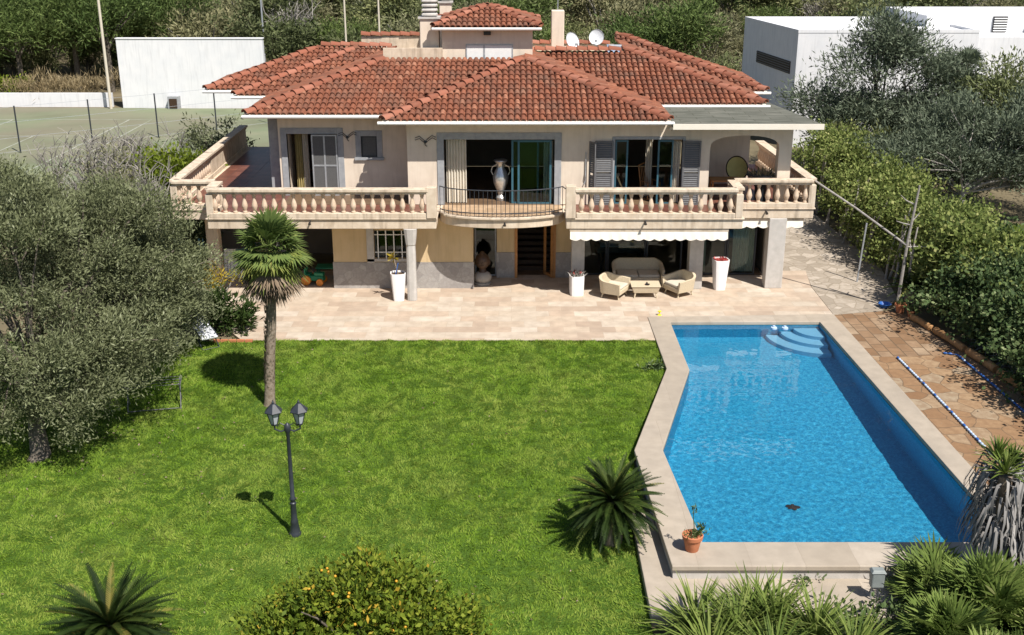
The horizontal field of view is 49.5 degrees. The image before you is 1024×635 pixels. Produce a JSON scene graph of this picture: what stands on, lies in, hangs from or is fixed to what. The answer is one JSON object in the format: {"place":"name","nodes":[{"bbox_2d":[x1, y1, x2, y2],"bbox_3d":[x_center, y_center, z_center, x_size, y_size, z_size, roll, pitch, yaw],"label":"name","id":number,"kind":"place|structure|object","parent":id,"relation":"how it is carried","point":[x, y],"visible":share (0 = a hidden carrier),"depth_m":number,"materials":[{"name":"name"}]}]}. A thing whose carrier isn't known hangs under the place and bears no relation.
{"place":"outdoors","nodes":[
{"label":"outdoors","id":0,"kind":"place"},
{"bbox_2d":[0,108,268,211],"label":"tennis court","id":1,"kind":"object","parent":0,"point":[28,129],"visible":0.33,"depth_m":72.66,"materials":[{"name":"green concrete"}]},
{"bbox_2d":[97,0,112,108],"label":"pole","id":2,"kind":"object","parent":1,"relation":"on","point":[105,57],"visible":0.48,"depth_m":78.83,"materials":[{"name":"metal"}]},
{"bbox_2d":[0,338,665,634],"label":"lawn","id":3,"kind":"structure","parent":0,"point":[335,546],"depth_m":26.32,"materials":[{"name":"plant"}]},
{"bbox_2d":[37,561,186,634],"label":"cycad","id":4,"kind":"object","parent":3,"relation":"on","point":[107,614],"visible":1,"depth_m":20.57,"materials":[{"name":"green plant"}]},
{"bbox_2d":[0,148,232,462],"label":"olive tree","id":5,"kind":"object","parent":3,"relation":"on","point":[117,218],"visible":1,"depth_m":27.99,"materials":[{"name":"green plant"}]},
{"bbox_2d":[66,214,232,351],"bbox_3d":[-11.304,-1.098,33.784,5.491,5.019,4.834,0,19,0],"label":"olive shrub","id":6,"kind":"object","parent":3,"relation":"on","point":[200,293],"visible":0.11,"depth_m":33.93,"materials":[{"name":"green plant"}]},
{"bbox_2d":[190,312,219,350],"bbox_3d":[-9.714,0.376,35.012,0.572,0.975,1.106,-13,23,-33],"label":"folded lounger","id":7,"kind":"object","parent":3,"relation":"on","point":[210,333],"visible":0.63,"depth_m":34.87,"materials":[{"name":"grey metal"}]},
{"bbox_2d":[226,205,316,406],"bbox_3d":[-6.458,-0.224,30.109,2.496,5.851,2.340,-10,22,-25],"label":"fan palm","id":8,"kind":"object","parent":3,"relation":"on","point":[270,278],"visible":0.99,"depth_m":29.29,"materials":[{"name":"green plant"}]},
{"bbox_2d":[265,399,307,537],"bbox_3d":[-4.840,3.301,24.285,0.895,3.290,0.410,-1,19,-4],"label":"garden lamp","id":9,"kind":"object","parent":3,"relation":"on","point":[273,411],"visible":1,"depth_m":23.95,"materials":[{"name":"grey metal"}]},
{"bbox_2d":[0,348,598,633],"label":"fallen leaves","id":10,"kind":"object","parent":3,"relation":"on","point":[206,468],"visible":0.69,"depth_m":27.80,"materials":[{"name":"plant"}]},
{"bbox_2d":[221,536,501,634],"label":"citrus shrub","id":11,"kind":"object","parent":3,"relation":"on","point":[372,603],"visible":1,"depth_m":19.91,"materials":[{"name":"green plant"}]},
{"bbox_2d":[561,452,667,552],"bbox_3d":[2.205,4.069,24.196,2.360,2.100,2.356,0,19,0],"label":"cycad","id":12,"kind":"object","parent":3,"relation":"on","point":[613,498],"visible":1,"depth_m":23.94,"materials":[{"name":"green plant"}]},
{"bbox_2d":[187,271,831,340],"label":"terrace paving","id":13,"kind":"structure","parent":0,"point":[531,307],"depth_m":38.11,"materials":[{"name":"stone"}]},
{"bbox_2d":[301,266,326,285],"bbox_3d":[-7.255,-1.559,40.746,0.830,0.673,0.560,3,20,9],"label":"toy tractor","id":14,"kind":"object","parent":13,"relation":"on","point":[319,278],"visible":0.96,"depth_m":40.61,"materials":[{"name":"green plastic"}]},
{"bbox_2d":[387,251,405,300],"bbox_3d":[-4.040,-1.491,38.799,0.662,1.838,0.540,-3,20,-8],"label":"planter","id":15,"kind":"object","parent":13,"relation":"on","point":[398,283],"visible":1,"depth_m":38.72,"materials":[{"name":"ceramic"}]},
{"bbox_2d":[474,251,491,285],"bbox_3d":[-1.080,-1.831,40.650,0.680,1.250,0.640,0,19,0],"label":"garden statue","id":16,"kind":"object","parent":13,"relation":"on","point":[482,276],"visible":1,"depth_m":40.51,"materials":[{"name":"stone"}]},
{"bbox_2d":[169,0,824,300],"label":"villa","id":17,"kind":"object","parent":13,"relation":"on","point":[476,90],"visible":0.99,"depth_m":40.26,"materials":[{"name":"paint"}]},
{"bbox_2d":[311,135,339,195],"bbox_3d":[-6.835,-5.566,40.702,0.930,2.260,0.050,0,19,0],"label":"sliding door","id":18,"kind":"structure","parent":17,"relation":"in","point":[324,147],"depth_m":40.64,"materials":[{"name":"white glass"}]},
{"bbox_2d":[361,136,376,156],"bbox_3d":[-5.210,-6.247,40.590,0.580,0.780,0.050,0,19,0],"label":"window","id":19,"kind":"structure","parent":17,"relation":"in","point":[368,143],"depth_m":40.58,"materials":[{"name":"grey glass"}]},
{"bbox_2d":[466,44,512,58],"bbox_3d":[-0.880,-10.340,43.362,1.840,0.640,0.070,0,19,0],"label":"tower window","id":20,"kind":"structure","parent":17,"relation":"in","point":[472,50],"depth_m":43.32,"materials":[{"name":"glass"}]},
{"bbox_2d":[491,158,510,200],"bbox_3d":[-0.410,-4.966,40.129,0.571,1.470,0.580,-16,25,-37],"label":"floor vase","id":21,"kind":"object","parent":17,"relation":"on","point":[500,178],"visible":0.95,"depth_m":39.92,"materials":[{"name":"silver metal"}]},
{"bbox_2d":[518,140,551,203],"bbox_3d":[0.800,-5.156,39.479,1.200,2.300,0.050,0,19,0],"label":"sliding door","id":22,"kind":"structure","parent":17,"relation":"in","point":[519,141],"depth_m":39.40,"materials":[{"name":"teal glass"}]},
{"bbox_2d":[595,240,643,269],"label":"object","id":23,"kind":"object","parent":17,"relation":"on","point":[626,246],"visible":0.73,"depth_m":42.19,"materials":[{"name":"black wood"}]},
{"bbox_2d":[726,156,747,177],"bbox_3d":[8.450,-5.416,41.793,0.849,1.269,0.504,0,19,0],"label":"papasan chair","id":24,"kind":"object","parent":17,"relation":"on","point":[736,166],"visible":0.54,"depth_m":41.86,"materials":[{"name":"green fabric"}]},
{"bbox_2d":[745,165,775,201],"bbox_3d":[8.973,-4.876,40.191,1.312,1.298,1.390,0,19,0],"label":"plant bowl","id":25,"kind":"object","parent":17,"relation":"on","point":[761,173],"visible":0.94,"depth_m":40.02,"materials":[{"name":"green metal"}]},
{"bbox_2d":[569,270,585,295],"bbox_3d":[2.281,-1.294,39.539,0.600,0.974,0.676,-10,22,-26],"label":"planter","id":26,"kind":"object","parent":13,"relation":"on","point":[576,283],"visible":1,"depth_m":39.37,"materials":[{"name":"ceramic"}]},
{"bbox_2d":[599,271,630,299],"bbox_3d":[3.589,-1.137,39.374,0.870,0.802,1.060,10,22,26],"label":"wicker armchair","id":27,"kind":"object","parent":13,"relation":"on","point":[611,283],"visible":1,"depth_m":39.24,"materials":[{"name":"wicker"}]},
{"bbox_2d":[612,257,664,282],"bbox_3d":[4.600,-1.663,40.746,1.890,0.882,0.920,0,19,0],"label":"wicker sofa","id":28,"kind":"object","parent":13,"relation":"on","point":[642,268],"visible":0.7,"depth_m":40.96,"materials":[{"name":"beige wicker"}]},
{"bbox_2d":[630,281,660,297],"bbox_3d":[4.720,-0.986,39.463,1.040,0.456,0.720,0,19,0],"label":"coffee table","id":29,"kind":"object","parent":13,"relation":"on","point":[642,287],"visible":1,"depth_m":39.18,"materials":[{"name":"wicker"}]},
{"bbox_2d":[661,269,695,297],"bbox_3d":[5.980,-1.221,39.612,0.870,0.802,1.060,-12,23,-30],"label":"wicker armchair","id":30,"kind":"object","parent":13,"relation":"on","point":[678,282],"visible":1,"depth_m":39.55,"materials":[{"name":"wicker"}]},
{"bbox_2d":[712,256,729,290],"bbox_3d":[7.500,-1.620,40.090,0.580,1.224,0.626,-3,20,-8],"label":"planter","id":31,"kind":"object","parent":13,"relation":"on","point":[720,266],"visible":1,"depth_m":39.89,"materials":[{"name":"ceramic"}]},
{"bbox_2d":[0,0,1023,634],"bbox_3d":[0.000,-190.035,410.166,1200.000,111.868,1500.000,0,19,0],"label":"ground","id":32,"kind":"structure","parent":0,"point":[1012,202],"depth_m":51.99,"materials":[{"name":"brown soil"}]},
{"bbox_2d":[0,0,77,76],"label":"pine tree","id":33,"kind":"object","parent":32,"relation":"on","point":[5,28],"visible":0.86,"depth_m":85.24,"materials":[{"name":"green plant"}]},
{"bbox_2d":[13,44,64,79],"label":"evergreen oak","id":34,"kind":"object","parent":32,"relation":"on","point":[41,58],"visible":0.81,"depth_m":92.49,"materials":[{"name":"green plant"}]},
{"bbox_2d":[26,127,83,187],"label":"bare shrub","id":35,"kind":"object","parent":32,"relation":"on","point":[42,158],"visible":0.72,"depth_m":54.72,"materials":[{"name":"plant"}]},
{"bbox_2d":[0,93,113,106],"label":"wall","id":36,"kind":"structure","parent":32,"relation":"on","point":[24,99],"depth_m":80.92,"materials":[{"name":"white paint"}]},
{"bbox_2d":[0,61,119,101],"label":"dry grass","id":37,"kind":"structure","parent":32,"relation":"on","point":[51,82],"depth_m":82.04,"materials":[{"name":"plant"}]},
{"bbox_2d":[0,0,127,89],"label":"pine tree","id":38,"kind":"object","parent":32,"relation":"on","point":[48,22],"visible":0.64,"depth_m":85.83,"materials":[{"name":"green plant"}]},
{"bbox_2d":[56,41,102,76],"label":"evergreen oak","id":39,"kind":"object","parent":32,"relation":"on","point":[88,63],"visible":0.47,"depth_m":93.70,"materials":[{"name":"green plant"}]},
{"bbox_2d":[40,0,161,91],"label":"pine tree","id":40,"kind":"object","parent":32,"relation":"on","point":[84,22],"visible":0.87,"depth_m":85.63,"materials":[{"name":"green plant"}]},
{"bbox_2d":[53,126,157,195],"bbox_3d":[-16.449,-5.061,44.826,4.362,4.904,4.440,0,19,0],"label":"bare shrub","id":41,"kind":"object","parent":32,"relation":"on","point":[92,165],"visible":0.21,"depth_m":44.37,"materials":[{"name":"grey plant"}]},
{"bbox_2d":[3,89,261,152],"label":"court fence","id":42,"kind":"object","parent":32,"relation":"on","point":[89,114],"visible":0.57,"depth_m":66.92,"materials":[{"name":"grey metal"}]},
{"bbox_2d":[73,116,195,187],"bbox_3d":[-16.848,-6.451,49.593,5.489,4.375,5.267,0,19,0],"label":"bare shrub","id":43,"kind":"object","parent":32,"relation":"on","point":[123,144],"visible":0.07,"depth_m":49.46,"materials":[{"name":"plant"}]},
{"bbox_2d":[94,151,194,247],"bbox_3d":[-13.484,-3.518,40.670,3.906,4.753,3.659,9,21,24],"label":"bare shrub","id":44,"kind":"object","parent":32,"relation":"on","point":[143,177],"visible":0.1,"depth_m":40.47,"materials":[{"name":"grey plant"}]},
{"bbox_2d":[110,0,192,50],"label":"pine tree","id":45,"kind":"object","parent":32,"relation":"on","point":[142,28],"visible":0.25,"depth_m":89.64,"materials":[{"name":"green plant"}]},
{"bbox_2d":[102,0,221,50],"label":"pine tree","id":46,"kind":"object","parent":32,"relation":"on","point":[160,18],"visible":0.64,"depth_m":88.87,"materials":[{"name":"green plant"}]},
{"bbox_2d":[115,137,228,233],"bbox_3d":[-13.646,-5.062,45.612,4.760,4.389,5.308,-9,21,-23],"label":"bright bush","id":47,"kind":"object","parent":32,"relation":"on","point":[182,162],"visible":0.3,"depth_m":45.19,"materials":[{"name":"green plant"}]},
{"bbox_2d":[114,37,264,108],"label":"practice wall","id":48,"kind":"structure","parent":32,"relation":"on","point":[165,66],"depth_m":79.55,"materials":[{"name":"white paint"}]},
{"bbox_2d":[164,207,229,257],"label":"scrub bush","id":49,"kind":"object","parent":32,"relation":"on","point":[197,231],"visible":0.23,"depth_m":43.32,"materials":[{"name":"green plant"}]},
{"bbox_2d":[145,0,259,36],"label":"wild olive","id":50,"kind":"object","parent":32,"relation":"on","point":[204,28],"visible":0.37,"depth_m":88.33,"materials":[{"name":"green plant"}]},
{"bbox_2d":[169,109,259,153],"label":"dark bush","id":51,"kind":"object","parent":32,"relation":"on","point":[207,144],"visible":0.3,"depth_m":51.04,"materials":[{"name":"green plant"}]},
{"bbox_2d":[186,280,264,337],"bbox_3d":[-9.328,-0.083,35.954,2.838,2.294,2.577,0,19,0],"label":"corner bush","id":52,"kind":"object","parent":32,"relation":"on","point":[243,314],"visible":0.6,"depth_m":35.72,"materials":[{"name":"green plant"}]},
{"bbox_2d":[203,9,336,61],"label":"evergreen oak","id":53,"kind":"object","parent":32,"relation":"on","point":[281,43],"visible":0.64,"depth_m":87.17,"materials":[{"name":"green plant"}]},
{"bbox_2d":[230,0,325,27],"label":"evergreen oak","id":54,"kind":"object","parent":32,"relation":"on","point":[252,6],"visible":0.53,"depth_m":100.56,"materials":[{"name":"green plant"}]},
{"bbox_2d":[262,0,320,27],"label":"bare tree","id":55,"kind":"object","parent":32,"relation":"on","point":[297,11],"visible":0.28,"depth_m":96.10,"materials":[{"name":"plant"}]},
{"bbox_2d":[291,0,348,26],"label":"wild olive","id":56,"kind":"object","parent":32,"relation":"on","point":[326,11],"visible":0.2,"depth_m":107.68,"materials":[{"name":"green plant"}]},
{"bbox_2d":[303,13,382,43],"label":"hill pine","id":57,"kind":"object","parent":32,"relation":"on","point":[329,27],"visible":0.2,"depth_m":89.15,"materials":[{"name":"green plant"}]},
{"bbox_2d":[320,19,395,45],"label":"evergreen oak","id":58,"kind":"object","parent":32,"relation":"on","point":[355,37],"visible":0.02,"depth_m":80.18,"materials":[{"name":"green plant"}]},
{"bbox_2d":[336,0,451,29],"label":"evergreen oak","id":59,"kind":"object","parent":32,"relation":"on","point":[371,9],"visible":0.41,"depth_m":101.43,"materials":[{"name":"green plant"}]},
{"bbox_2d":[371,6,422,35],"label":"wild olive","id":60,"kind":"object","parent":32,"relation":"on","point":[410,26],"visible":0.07,"depth_m":92.44,"materials":[{"name":"green plant"}]},
{"bbox_2d":[380,0,462,31],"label":"evergreen oak","id":61,"kind":"object","parent":32,"relation":"on","point":[414,7],"visible":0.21,"depth_m":96.85,"materials":[{"name":"green plant"}]},
{"bbox_2d":[478,0,571,21],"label":"hill pine","id":62,"kind":"object","parent":32,"relation":"on","point":[524,8],"visible":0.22,"depth_m":97.47,"materials":[{"name":"green plant"}]},
{"bbox_2d":[540,10,600,38],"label":"evergreen oak","id":63,"kind":"object","parent":32,"relation":"on","point":[577,29],"visible":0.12,"depth_m":95.98,"materials":[{"name":"green plant"}]},
{"bbox_2d":[541,0,637,32],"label":"wild olive","id":64,"kind":"object","parent":32,"relation":"on","point":[582,17],"visible":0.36,"depth_m":102.87,"materials":[{"name":"green plant"}]},
{"bbox_2d":[580,6,685,50],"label":"hill pine","id":65,"kind":"object","parent":32,"relation":"on","point":[627,20],"visible":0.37,"depth_m":88.78,"materials":[{"name":"green plant"}]},
{"bbox_2d":[592,0,673,36],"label":"wild olive","id":66,"kind":"object","parent":32,"relation":"on","point":[630,9],"visible":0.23,"depth_m":95.49,"materials":[{"name":"green plant"}]},
{"bbox_2d":[628,0,743,57],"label":"hill pine","id":67,"kind":"object","parent":32,"relation":"on","point":[687,22],"visible":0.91,"depth_m":87.37,"materials":[{"name":"green plant"}]},
{"bbox_2d":[635,571,754,634],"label":"strap plant","id":68,"kind":"object","parent":32,"relation":"on","point":[689,598],"visible":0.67,"depth_m":21.22,"materials":[{"name":"green plant"}]},
{"bbox_2d":[654,595,755,634],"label":"strap plant","id":69,"kind":"object","parent":32,"relation":"on","point":[706,629],"visible":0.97,"depth_m":20.35,"materials":[{"name":"green plant"}]},
{"bbox_2d":[680,11,743,63],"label":"wild olive","id":70,"kind":"object","parent":32,"relation":"on","point":[710,54],"visible":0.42,"depth_m":92.20,"materials":[{"name":"green plant"}]},
{"bbox_2d":[675,573,799,634],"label":"strap plant","id":71,"kind":"object","parent":32,"relation":"on","point":[739,610],"visible":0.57,"depth_m":20.95,"materials":[{"name":"green plant"}]},
{"bbox_2d":[722,0,809,32],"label":"evergreen oak","id":72,"kind":"object","parent":32,"relation":"on","point":[786,3],"visible":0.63,"depth_m":103.84,"materials":[{"name":"green plant"}]},
{"bbox_2d":[738,1,800,34],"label":"hill pine","id":73,"kind":"object","parent":32,"relation":"on","point":[769,13],"visible":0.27,"depth_m":96.17,"materials":[{"name":"green plant"}]},
{"bbox_2d":[724,601,823,634],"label":"strap plant","id":74,"kind":"object","parent":32,"relation":"on","point":[770,632],"visible":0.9,"depth_m":20.20,"materials":[{"name":"green plant"}]},
{"bbox_2d":[631,513,918,626],"bbox_3d":[6.160,5.436,23.701,6.880,0.600,4.100,0,19,0],"label":"pool ledge","id":75,"kind":"object","parent":32,"relation":"on","point":[654,568],"visible":0.35,"depth_m":22.66,"materials":[{"name":"stone"}]},
{"bbox_2d":[700,561,814,632],"bbox_3d":[4.666,5.526,21.429,2.274,1.433,2.463,-18,26,-42],"label":"strap plant","id":76,"kind":"object","parent":75,"relation":"on","point":[737,596],"visible":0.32,"depth_m":21.45,"materials":[{"name":"green plant"}]},
{"bbox_2d":[869,567,886,599],"bbox_3d":[7.250,5.314,22.121,0.291,0.720,0.211,0,19,0],"label":"meter box","id":77,"kind":"object","parent":75,"relation":"on","point":[877,578],"visible":0.98,"depth_m":22.00,"materials":[{"name":"metal"}]},
{"bbox_2d":[720,564,829,634],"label":"strap plant","id":78,"kind":"object","parent":32,"relation":"on","point":[760,592],"visible":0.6,"depth_m":21.20,"materials":[{"name":"green plant"}]},
{"bbox_2d":[634,314,989,578],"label":"swimming pool","id":79,"kind":"structure","parent":32,"relation":"on","point":[844,560],"depth_m":26.06,"materials":[{"name":"stone"}]},
{"bbox_2d":[682,504,709,552],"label":"potted plant","id":80,"kind":"object","parent":79,"relation":"on","point":[693,538],"visible":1,"depth_m":23.19,"materials":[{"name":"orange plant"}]},
{"bbox_2d":[663,325,991,541],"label":"water","id":81,"kind":"structure","parent":79,"relation":"in","point":[798,433],"depth_m":28.04,"materials":[{"name":"blue liquid"}]},
{"bbox_2d":[764,576,873,634],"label":"strap plant","id":82,"kind":"object","parent":32,"relation":"on","point":[819,630],"visible":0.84,"depth_m":20.83,"materials":[{"name":"green plant"}]},
{"bbox_2d":[788,597,904,634],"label":"strap plant","id":83,"kind":"object","parent":32,"relation":"on","point":[864,630],"visible":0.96,"depth_m":20.36,"materials":[{"name":"green plant"}]},
{"bbox_2d":[782,577,925,634],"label":"ground cover","id":84,"kind":"object","parent":32,"relation":"on","point":[894,607],"visible":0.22,"depth_m":21.48,"materials":[{"name":"green plant"}]},
{"bbox_2d":[808,0,899,16],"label":"wild olive","id":85,"kind":"object","parent":32,"relation":"on","point":[830,8],"visible":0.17,"depth_m":101.94,"materials":[{"name":"green plant"}]},
{"bbox_2d":[814,180,926,310],"bbox_3d":[12.156,-2.649,38.382,4.291,4.406,0.797,15,24,36],"label":"pergola frame","id":86,"kind":"object","parent":32,"relation":"on","point":[906,244],"visible":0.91,"depth_m":37.55,"materials":[{"name":"grey metal"}]},
{"bbox_2d":[742,7,1023,146],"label":"white house","id":87,"kind":"structure","parent":32,"relation":"on","point":[776,50],"depth_m":67.37,"materials":[{"name":"paint"}]},
{"bbox_2d":[756,50,790,73],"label":"louvre window","id":88,"kind":"structure","parent":87,"relation":"in","point":[783,65],"depth_m":68.38,"materials":[{"name":"black metal"}]},
{"bbox_2d":[770,0,1000,145],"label":"casuarina tree","id":89,"kind":"object","parent":32,"relation":"on","point":[892,45],"visible":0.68,"depth_m":56.57,"materials":[{"name":"green plant"}]},
{"bbox_2d":[829,0,947,16],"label":"evergreen oak","id":90,"kind":"object","parent":32,"relation":"on","point":[853,6],"visible":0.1,"depth_m":91.54,"materials":[{"name":"green plant"}]},
{"bbox_2d":[791,115,1018,298],"bbox_3d":[15.324,-4.928,46.212,5.403,4.459,21.219,0,19,0],"label":"vine hedge","id":91,"kind":"object","parent":32,"relation":"on","point":[839,165],"visible":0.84,"depth_m":43.51,"materials":[{"name":"green plant"}]},
{"bbox_2d":[884,267,930,306],"bbox_3d":[13.900,-1.058,38.552,1.880,1.385,1.836,0,19,0],"label":"cycad","id":92,"kind":"object","parent":32,"relation":"on","point":[909,281],"visible":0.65,"depth_m":38.48,"materials":[{"name":"green plant"}]},
{"bbox_2d":[884,529,971,620],"bbox_3d":[8.367,5.330,21.703,2.330,1.812,3.195,0,19,0],"label":"dwarf fan palm","id":93,"kind":"object","parent":32,"relation":"on","point":[919,570],"visible":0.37,"depth_m":21.85,"materials":[{"name":"green plant"}]},
{"bbox_2d":[881,0,982,6],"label":"evergreen oak","id":94,"kind":"object","parent":32,"relation":"on","point":[936,3],"visible":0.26,"depth_m":101.75,"materials":[{"name":"green plant"}]},
{"bbox_2d":[844,81,1023,204],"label":"dark pine","id":95,"kind":"object","parent":32,"relation":"on","point":[985,144],"visible":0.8,"depth_m":48.13,"materials":[{"name":"green plant"}]},
{"bbox_2d":[884,586,1007,634],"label":"dwarf fan palm","id":96,"kind":"object","parent":32,"relation":"on","point":[936,612],"visible":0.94,"depth_m":20.01,"materials":[{"name":"green plant"}]},
{"bbox_2d":[898,213,1023,402],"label":"ivy hedge","id":97,"kind":"object","parent":32,"relation":"on","point":[996,319],"visible":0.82,"depth_m":34.22,"materials":[{"name":"green plant"}]},
{"bbox_2d":[913,202,1023,321],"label":"yellow vine","id":98,"kind":"object","parent":32,"relation":"on","point":[1016,241],"visible":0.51,"depth_m":36.26,"materials":[{"name":"green plant"}]},
{"bbox_2d":[956,44,985,81],"bbox_3d":[23.723,-10.979,58.708,2.515,6.917,2.532,0,19,0],"label":"tall palm","id":99,"kind":"object","parent":32,"relation":"on","point":[969,52],"visible":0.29,"depth_m":57.46,"materials":[{"name":"green plant"}]},
{"bbox_2d":[930,544,1023,634],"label":"dwarf fan palm","id":100,"kind":"object","parent":32,"relation":"on","point":[995,580],"visible":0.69,"depth_m":20.42,"materials":[{"name":"green plant"}]},
{"bbox_2d":[937,45,1023,179],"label":"broad tree","id":101,"kind":"object","parent":32,"relation":"on","point":[997,84],"visible":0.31,"depth_m":55.59,"materials":[{"name":"green plant"}]},
{"bbox_2d":[954,435,1023,567],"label":"yucca","id":102,"kind":"object","parent":32,"relation":"on","point":[1002,509],"visible":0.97,"depth_m":21.48,"materials":[{"name":"green plant"}]},
{"bbox_2d":[755,213,896,314],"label":"side path","id":103,"kind":"structure","parent":0,"point":[822,257],"depth_m":42.56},
{"bbox_2d":[835,311,964,356],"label":"brown paving","id":104,"kind":"structure","parent":0,"point":[884,334],"depth_m":35.63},
{"bbox_2d":[873,355,1023,484],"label":"brown flagstones","id":105,"kind":"object","parent":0,"point":[955,383],"visible":0.64,"depth_m":30.88,"materials":[{"name":"brown stone"}]},
{"bbox_2d":[896,356,997,460],"bbox_3d":[11.846,2.512,30.093,0.097,0.072,7.904,-1,19,-2],"label":"lane rope","id":106,"kind":"object","parent":105,"relation":"on","point":[944,404],"visible":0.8,"depth_m":30.44,"materials":[{"name":"white plastic"}]},
{"bbox_2d":[965,348,998,372],"bbox_3d":[14.107,1.276,33.370,0.265,0.255,1.519,-3,20,-9],"label":"edging log","id":107,"kind":"object","parent":105,"relation":"on","point":[978,357],"visible":0.94,"depth_m":33.27,"materials":[{"name":"brown wood"}]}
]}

